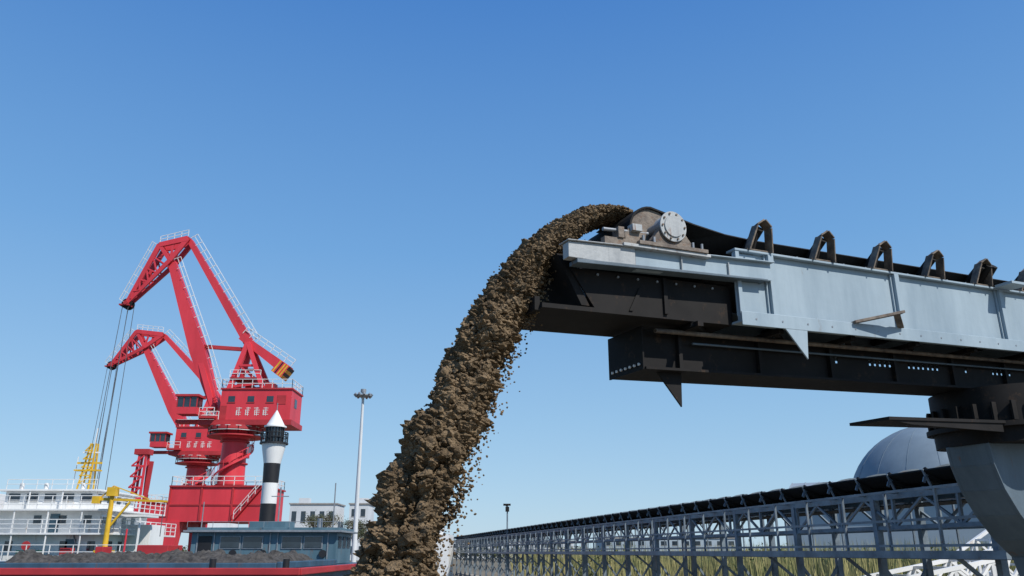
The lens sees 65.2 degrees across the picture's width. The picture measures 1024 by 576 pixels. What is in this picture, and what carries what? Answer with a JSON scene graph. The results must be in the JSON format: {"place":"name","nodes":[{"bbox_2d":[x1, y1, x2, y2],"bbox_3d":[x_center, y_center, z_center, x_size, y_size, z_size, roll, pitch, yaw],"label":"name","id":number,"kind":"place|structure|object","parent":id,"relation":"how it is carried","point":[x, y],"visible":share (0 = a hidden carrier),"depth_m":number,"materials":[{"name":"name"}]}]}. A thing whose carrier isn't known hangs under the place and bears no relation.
{"place":"outdoors","nodes":[
{"label":"outdoors","id":0,"kind":"place"},
{"bbox_2d":[350,555,593,575],"bbox_3d":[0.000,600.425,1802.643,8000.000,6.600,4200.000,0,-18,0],"label":"ground","id":1,"kind":"structure","parent":0,"point":[483,565],"depth_m":128.78,"materials":[{"name":"plant"}]},
{"bbox_2d":[128,449,153,524],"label":"red lattice tower crane","id":2,"kind":"object","parent":1,"relation":"on","point":[147,454],"visible":0.36,"depth_m":87.71,"materials":[{"name":"paint"}]},
{"bbox_2d":[89,324,248,539],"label":"portal crane","id":3,"kind":"object","parent":1,"relation":"on","point":[197,450],"visible":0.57,"depth_m":141.98,"materials":[{"name":"metal"}]},
{"bbox_2d":[87,230,302,550],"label":"portal crane","id":4,"kind":"object","parent":1,"relation":"on","point":[242,417],"visible":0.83,"depth_m":108.28,"materials":[{"name":"metal"}]},
{"bbox_2d":[289,498,345,527],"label":"office building","id":5,"kind":"structure","parent":1,"relation":"on","point":[306,506],"depth_m":241.31,"materials":[{"name":"concrete"}]},
{"bbox_2d":[291,511,332,522],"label":"windows","id":6,"kind":"structure","parent":5,"relation":"in","point":[293,518],"depth_m":240.71,"materials":[{"name":"glass"}]},
{"bbox_2d":[301,512,337,526],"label":"sparse tree","id":7,"kind":"object","parent":1,"relation":"on","point":[325,525],"visible":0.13,"depth_m":190.88,"materials":[{"name":"green plant"}]},
{"bbox_2d":[304,511,342,526],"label":"sparse tree","id":8,"kind":"object","parent":1,"relation":"on","point":[309,518],"visible":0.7,"depth_m":183.47,"materials":[{"name":"green plant"}]},
{"bbox_2d":[341,519,367,538],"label":"sparse tree","id":9,"kind":"object","parent":1,"relation":"on","point":[360,525],"visible":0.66,"depth_m":186.65,"materials":[{"name":"green plant"}]},
{"bbox_2d":[351,529,365,542],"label":"sparse tree","id":10,"kind":"object","parent":1,"relation":"on","point":[360,535],"visible":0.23,"depth_m":174.64,"materials":[{"name":"green plant"}]},
{"bbox_2d":[349,498,373,559],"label":"office building","id":11,"kind":"structure","parent":1,"relation":"on","point":[366,511],"depth_m":241.13,"materials":[{"name":"paint"}]},
{"bbox_2d":[350,509,364,553],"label":"windows","id":12,"kind":"structure","parent":11,"relation":"in","point":[362,510],"depth_m":240.71,"materials":[{"name":"glass"}]},
{"bbox_2d":[351,389,372,561],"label":"mast light","id":13,"kind":"object","parent":1,"relation":"on","point":[363,395],"visible":0.92,"depth_m":97.50,"materials":[{"name":"metal"}]},
{"bbox_2d":[182,545,785,559],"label":"distant tree line","id":14,"kind":"object","parent":1,"relation":"on","point":[495,556],"visible":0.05,"depth_m":270.95,"materials":[{"name":"green plant"}]},
{"bbox_2d":[503,504,510,575],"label":"street lamp","id":15,"kind":"object","parent":1,"relation":"on","point":[507,508],"visible":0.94,"depth_m":59.24,"materials":[{"name":"metal"}]},
{"bbox_2d":[453,540,573,558],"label":"warehouse building","id":16,"kind":"structure","parent":1,"relation":"on","point":[558,545],"depth_m":285.26,"materials":[{"name":"concrete"}]},
{"bbox_2d":[453,544,560,555],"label":"windows","id":17,"kind":"structure","parent":16,"relation":"in","point":[558,545],"depth_m":285.23,"materials":[{"name":"glass"}]},
{"bbox_2d":[596,532,734,557],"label":"warehouse building","id":18,"kind":"structure","parent":1,"relation":"on","point":[713,542],"depth_m":266.69,"materials":[{"name":"concrete"}]},
{"bbox_2d":[606,541,734,545],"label":"windows","id":19,"kind":"structure","parent":18,"relation":"in","point":[674,543],"depth_m":266.70,"materials":[{"name":"glass"}]},
{"bbox_2d":[453,464,1012,575],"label":"trestle belt conveyor","id":20,"kind":"object","parent":1,"relation":"on","point":[917,491],"visible":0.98,"depth_m":22.23,"materials":[{"name":"grey metal"}]},
{"bbox_2d":[509,535,1015,575],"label":"dry reed bed","id":21,"kind":"object","parent":1,"relation":"on","point":[710,567],"visible":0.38,"depth_m":48.44,"materials":[{"name":"plant"}]},
{"bbox_2d":[521,206,1023,575],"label":"stacker conveyor","id":22,"kind":"object","parent":1,"relation":"on","point":[672,301],"visible":0.98,"depth_m":10.34,"materials":[{"name":"grey metal"}]},
{"bbox_2d":[343,203,632,575],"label":"falling sand stream","id":23,"kind":"structure","parent":22,"relation":"on","point":[418,478],"depth_m":7.80,"materials":[{"name":"brown soil"}]},
{"bbox_2d":[784,481,991,550],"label":"storage shed","id":24,"kind":"structure","parent":1,"relation":"on","point":[903,537],"depth_m":101.17,"materials":[{"name":"grey metal"}]},
{"bbox_2d":[862,548,1017,575],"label":"white steel truss","id":25,"kind":"object","parent":1,"relation":"on","point":[955,569],"visible":0.56,"depth_m":20.19,"materials":[{"name":"metal"}]},
{"bbox_2d":[954,529,1018,575],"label":"white steel truss","id":26,"kind":"object","parent":1,"relation":"on","point":[976,539],"visible":0.07,"depth_m":25.58,"materials":[{"name":"metal"}]},
{"bbox_2d":[0,0,1023,550],"label":"sky","id":27,"kind":"structure","parent":0,"point":[356,174],"materials":[{"name":"blue"}]},
{"bbox_2d":[854,428,949,477],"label":"storage dome","id":28,"kind":"structure","parent":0,"point":[904,449],"depth_m":141.13,"materials":[{"name":"metal"}]},
{"label":"water","id":29,"kind":"structure","parent":0,"visible":0},
{"bbox_2d":[0,428,176,560],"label":"cargo ship","id":30,"kind":"object","parent":29,"relation":"on","point":[46,520],"visible":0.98,"depth_m":57.44,"materials":[{"name":"white paint"}]},
{"bbox_2d":[0,483,357,575],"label":"cargo barge","id":31,"kind":"object","parent":29,"relation":"on","point":[272,548],"visible":0.99,"depth_m":33.14,"materials":[{"name":"red paint"}]},
{"bbox_2d":[259,403,288,520],"bbox_3d":[-15.750,15.187,51.326,1.840,15.700,1.840,0,-18,0],"label":"lighthouse beacon","id":32,"kind":"object","parent":29,"relation":"in","point":[274,444],"visible":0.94,"depth_m":52.11,"materials":[{"name":"black paint"}]},
{"bbox_2d":[434,524,453,575],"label":"silo","id":33,"kind":"object","parent":29,"relation":"on","point":[448,560],"visible":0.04,"depth_m":76.13,"materials":[{"name":"white metal"}]}
]}

